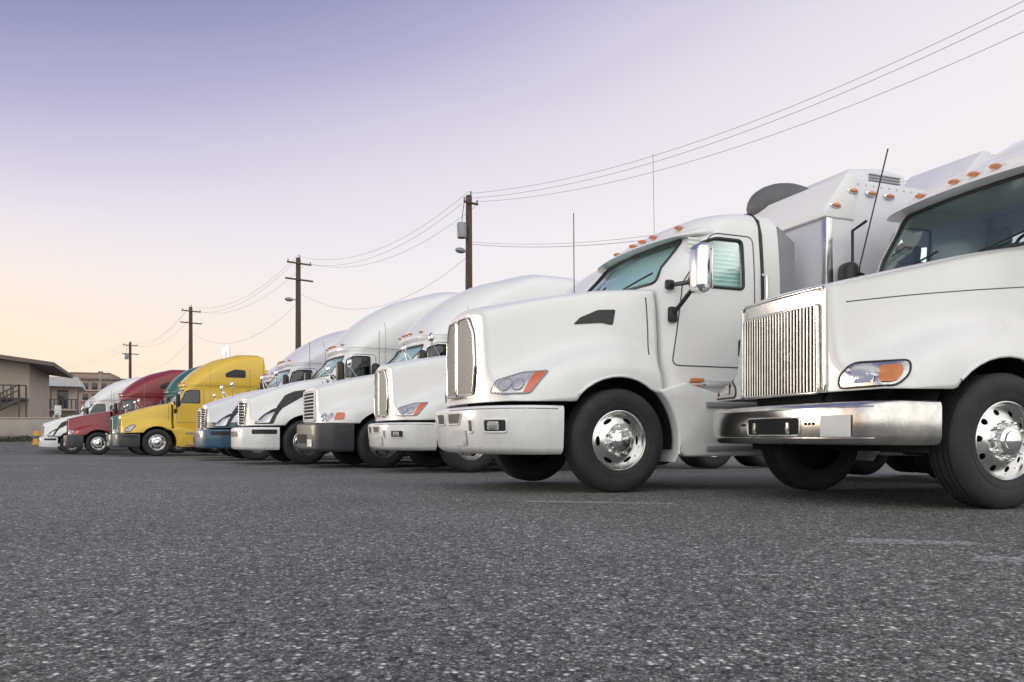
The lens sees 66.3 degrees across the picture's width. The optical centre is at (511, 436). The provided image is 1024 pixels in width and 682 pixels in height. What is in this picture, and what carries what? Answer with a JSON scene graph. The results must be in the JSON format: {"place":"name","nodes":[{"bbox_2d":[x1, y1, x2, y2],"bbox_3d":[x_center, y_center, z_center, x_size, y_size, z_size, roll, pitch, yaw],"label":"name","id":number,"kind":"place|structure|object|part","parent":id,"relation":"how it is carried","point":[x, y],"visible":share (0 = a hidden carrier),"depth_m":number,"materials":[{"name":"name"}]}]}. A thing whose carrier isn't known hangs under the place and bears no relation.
{"place":"outdoors","nodes":[
{"label":"outdoors","id":0,"kind":"place"},
{"bbox_2d":[49,409,75,410],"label":"balcony","id":1,"kind":"structure","parent":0,"point":[65,409],"depth_m":83.39,"materials":[{"name":"grey"}]},
{"bbox_2d":[49,386,78,416],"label":"balcony railing","id":2,"kind":"object","parent":1,"relation":"on","point":[50,403],"visible":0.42,"depth_m":83.18,"materials":[{"name":"brown metal"}]},
{"bbox_2d":[72,374,120,406],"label":"walls","id":3,"kind":"structure","parent":0,"point":[90,382],"depth_m":150.14,"materials":[{"name":"brown paint"}]},
{"bbox_2d":[69,372,125,380],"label":"roof","id":4,"kind":"structure","parent":3,"relation":"on","point":[95,378],"depth_m":150.50,"materials":[{"name":"brown"}]},
{"bbox_2d":[83,383,112,399],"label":"window","id":5,"kind":"structure","parent":3,"relation":"attached to","point":[94,385],"depth_m":149.62,"materials":[{"name":"grey glass"}]},
{"bbox_2d":[45,402,194,451],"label":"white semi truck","id":6,"kind":"object","parent":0,"point":[189,449],"visible":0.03,"depth_m":44.54,"materials":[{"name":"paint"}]},
{"bbox_2d":[0,437,1023,681],"bbox_3d":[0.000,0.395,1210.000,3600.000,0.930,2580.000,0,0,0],"label":"asphalt ground","id":7,"kind":"structure","parent":0,"point":[122,565],"depth_m":2.99,"materials":[{"name":"grey asphalt"}]},
{"bbox_2d":[0,397,28,410],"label":"stair flight","id":8,"kind":"object","parent":7,"relation":"on","point":[9,404],"visible":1,"depth_m":59.46,"materials":[{"name":"grey concrete"}]},
{"bbox_2d":[0,384,26,436],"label":"stair railing","id":9,"kind":"object","parent":8,"relation":"attached to","point":[12,391],"visible":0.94,"depth_m":59.48,"materials":[{"name":"black metal"}]},
{"bbox_2d":[0,435,32,441],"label":"shrub bed","id":10,"kind":"object","parent":7,"relation":"on","point":[15,439],"visible":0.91,"depth_m":56.26,"materials":[{"name":"green plant"}]},
{"bbox_2d":[0,363,48,436],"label":"walls","id":11,"kind":"structure","parent":7,"relation":"on","point":[35,380],"depth_m":61.95,"materials":[{"name":"beige paint"}]},
{"bbox_2d":[0,360,24,363],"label":"gable wall","id":12,"kind":"structure","parent":11,"relation":"on","point":[1,361],"depth_m":61.45,"materials":[{"name":"beige paint"}]},
{"bbox_2d":[0,354,72,377],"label":"roof","id":13,"kind":"structure","parent":11,"relation":"on","point":[51,368],"depth_m":61.91,"materials":[{"name":"brown"}]},
{"bbox_2d":[0,418,57,435],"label":"boundary wall","id":14,"kind":"structure","parent":7,"relation":"on","point":[18,426],"depth_m":58.38,"materials":[{"name":"beige concrete"}]},
{"bbox_2d":[0,417,62,417],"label":"wall coping","id":15,"kind":"object","parent":14,"relation":"on","point":[29,417],"depth_m":58.31,"materials":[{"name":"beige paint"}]},
{"bbox_2d":[31,431,41,444],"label":"traffic barrel","id":16,"kind":"object","parent":7,"relation":"on","point":[37,435],"visible":0.77,"depth_m":53.26,"materials":[{"name":"orange plastic"}]},
{"bbox_2d":[54,405,60,418],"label":"parking sign","id":17,"kind":"object","parent":7,"relation":"on","point":[57,408],"visible":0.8,"depth_m":56.93,"materials":[{"name":"metal"}]},
{"bbox_2d":[49,387,80,416],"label":"walls","id":18,"kind":"structure","parent":7,"relation":"on","point":[72,392],"depth_m":84.67,"materials":[{"name":"beige paint"}]},
{"bbox_2d":[57,390,67,416],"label":"door and window","id":19,"kind":"structure","parent":18,"relation":"attached to","point":[62,394],"depth_m":84.37,"materials":[{"name":"grey glass"}]},
{"bbox_2d":[49,376,86,391],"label":"roof","id":20,"kind":"structure","parent":18,"relation":"on","point":[64,382],"depth_m":83.45,"materials":[{"name":"grey"}]},
{"bbox_2d":[40,396,93,450],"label":"white semi truck","id":21,"kind":"object","parent":7,"relation":"on","point":[87,403],"visible":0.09,"depth_m":47.24,"materials":[{"name":"paint"}]},
{"bbox_2d":[38,377,204,453],"bbox_3d":[-19.697,-1.112,40.918,8.606,3.930,3.260,0,0,-30],"label":"white semi truck","id":22,"kind":"object","parent":7,"relation":"on","point":[102,400],"visible":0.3,"depth_m":39.06,"materials":[{"name":"paint"}]},
{"bbox_3d":[-20.688,-1.382,39.136,0.666,0.490,0.139,0,0,-30],"label":"door window","id":23,"kind":"part","parent":22,"relation":"part of","materials":[{"name":"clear glass"}]},
{"bbox_2d":[122,342,138,378],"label":"utility pole","id":24,"kind":"object","parent":7,"relation":"on","point":[128,355],"visible":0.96,"depth_m":86.72,"materials":[{"name":"brown wood"}]},
{"bbox_2d":[63,370,219,454],"bbox_3d":[-16.339,-1.165,37.133,8.546,3.930,3.260,0,0,-30],"label":"red semi truck","id":25,"kind":"object","parent":7,"relation":"on","point":[88,431],"visible":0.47,"depth_m":35.15,"materials":[{"name":"paint"}]},
{"bbox_3d":[-17.356,-1.435,35.336,0.666,0.490,0.139,0,0,-30],"label":"door window","id":26,"kind":"part","parent":25,"relation":"part of","materials":[{"name":"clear glass"}]},
{"bbox_3d":[-15.814,-2.359,36.120,0.750,0.317,0.012,0,0,-30],"label":"sleeper window","id":27,"kind":"part","parent":25,"relation":"part of","materials":[{"name":"black glass"}]},
{"bbox_2d":[106,346,230,454],"bbox_3d":[-13.329,-1.629,35.033,8.546,4.800,3.260,0,0,-30],"label":"green semi truck","id":28,"kind":"object","parent":7,"relation":"on","point":[170,391],"visible":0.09,"depth_m":33.30,"materials":[{"name":"paint"}]},
{"bbox_2d":[180,305,201,368],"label":"utility pole","id":29,"kind":"object","parent":7,"relation":"on","point":[190,322],"visible":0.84,"depth_m":63.11,"materials":[{"name":"brown wood"}]},
{"bbox_2d":[113,355,329,455],"bbox_3d":[-11.136,-1.246,31.318,8.606,3.930,3.260,0,0,-30],"label":"yellow semi truck","id":30,"kind":"object","parent":7,"relation":"on","point":[144,430],"visible":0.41,"depth_m":29.46,"materials":[{"name":"paint"}]},
{"bbox_3d":[-12.128,-1.516,29.536,0.666,0.490,0.139,0,0,-30],"label":"door window","id":31,"kind":"part","parent":30,"relation":"part of","materials":[{"name":"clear glass"}]},
{"bbox_3d":[-10.672,-2.439,30.270,0.750,0.317,0.012,0,0,-30],"label":"sleeper window","id":32,"kind":"part","parent":30,"relation":"part of","materials":[{"name":"black glass"}]},
{"bbox_2d":[193,365,278,455],"bbox_3d":[-6.553,-1.291,27.433,8.546,3.930,3.260,0,0,-30],"label":"truck","id":33,"kind":"object","parent":7,"relation":"on","point":[269,375],"visible":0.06,"depth_m":26.03,"materials":[{"name":"paint"}]},
{"bbox_2d":[285,255,312,349],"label":"utility pole","id":34,"kind":"object","parent":7,"relation":"on","point":[298,279],"visible":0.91,"depth_m":45.73,"materials":[{"name":"brown wood"}]},
{"bbox_2d":[194,330,408,460],"bbox_3d":[-4.846,-1.328,23.384,8.606,3.930,3.260,0,0,-29],"label":"blue and white semi truck","id":35,"kind":"object","parent":7,"relation":"on","point":[219,419],"visible":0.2,"depth_m":21.19,"materials":[{"name":"paint"}]},
{"bbox_3d":[-5.868,-1.598,21.619,0.666,0.490,0.140,0,0,-29],"label":"door window","id":36,"kind":"part","parent":35,"relation":"part of","materials":[{"name":"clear glass"}]},
{"bbox_2d":[231,292,494,464],"bbox_3d":[-2.567,-1.491,19.849,8.606,4.220,3.260,0,0,-28],"label":"white semi truck","id":37,"kind":"object","parent":7,"relation":"on","point":[271,419],"visible":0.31,"depth_m":18.02,"materials":[{"name":"paint"}]},
{"bbox_3d":[-3.620,-1.616,18.102,0.666,0.490,0.140,0,0,-28],"label":"door window","id":38,"kind":"part","parent":37,"relation":"part of","materials":[{"name":"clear glass"}]},
{"bbox_2d":[297,275,578,467],"bbox_3d":[-0.416,-1.478,17.627,8.546,4.180,3.260,0,0,-27],"label":"white semi truck","id":39,"kind":"object","parent":7,"relation":"on","point":[338,417],"visible":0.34,"depth_m":15.68,"materials":[{"name":"paint"}]},
{"bbox_3d":[-1.527,-1.623,15.885,0.666,0.490,0.140,0,0,-27],"label":"door window","id":40,"kind":"part","parent":39,"relation":"part of","materials":[{"name":"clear glass"}]},
{"bbox_2d":[455,191,477,289],"bbox_3d":[-2.087,-4.920,33.698,0.621,11.420,1.408,0,0,31],"label":"utility pole","id":41,"kind":"object","parent":7,"relation":"on","point":[464,230],"visible":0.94,"depth_m":33.88,"materials":[{"name":"brown wood"}]},
{"bbox_2d":[62,1,1023,383],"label":"power lines","id":42,"kind":"object","parent":41,"relation":"attached to","point":[606,183],"visible":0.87,"depth_m":27.52,"materials":[{"name":"black metal"}]},
{"bbox_2d":[368,271,767,472],"bbox_3d":[1.543,-1.429,15.166,8.591,4.050,3.260,0,0,-23],"label":"white semi truck","id":43,"kind":"object","parent":7,"relation":"on","point":[409,399],"visible":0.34,"depth_m":13.02,"materials":[{"name":"paint"}]},
{"bbox_2d":[435,151,1023,492],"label":"white semi truck","id":44,"kind":"object","parent":7,"relation":"on","point":[623,377],"visible":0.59,"depth_m":7.85,"materials":[{"name":"paint"}]},
{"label":"door window","id":45,"kind":"part","parent":44,"relation":"part of","materials":[{"name":"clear glass"}]},
{"bbox_2d":[713,139,1023,508],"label":"white semi truck","id":46,"kind":"object","parent":7,"relation":"on","point":[914,345],"visible":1,"depth_m":5.90,"materials":[{"name":"paint"}]},
{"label":"door window","id":47,"kind":"part","parent":46,"relation":"part of","materials":[{"name":"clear glass"}]},
{"bbox_2d":[848,539,980,543],"bbox_3d":[1.998,0.526,3.945,0.675,0.001,0.210,0,0,7],"label":"painted marking","id":48,"kind":"object","parent":7,"relation":"on","point":[902,539],"visible":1,"depth_m":3.94,"materials":[{"name":"grey paint"}]},
{"bbox_2d":[0,0,1023,378],"label":"sky","id":49,"kind":"structure","parent":0,"point":[159,158],"materials":[{"name":"purple"}]}
]}

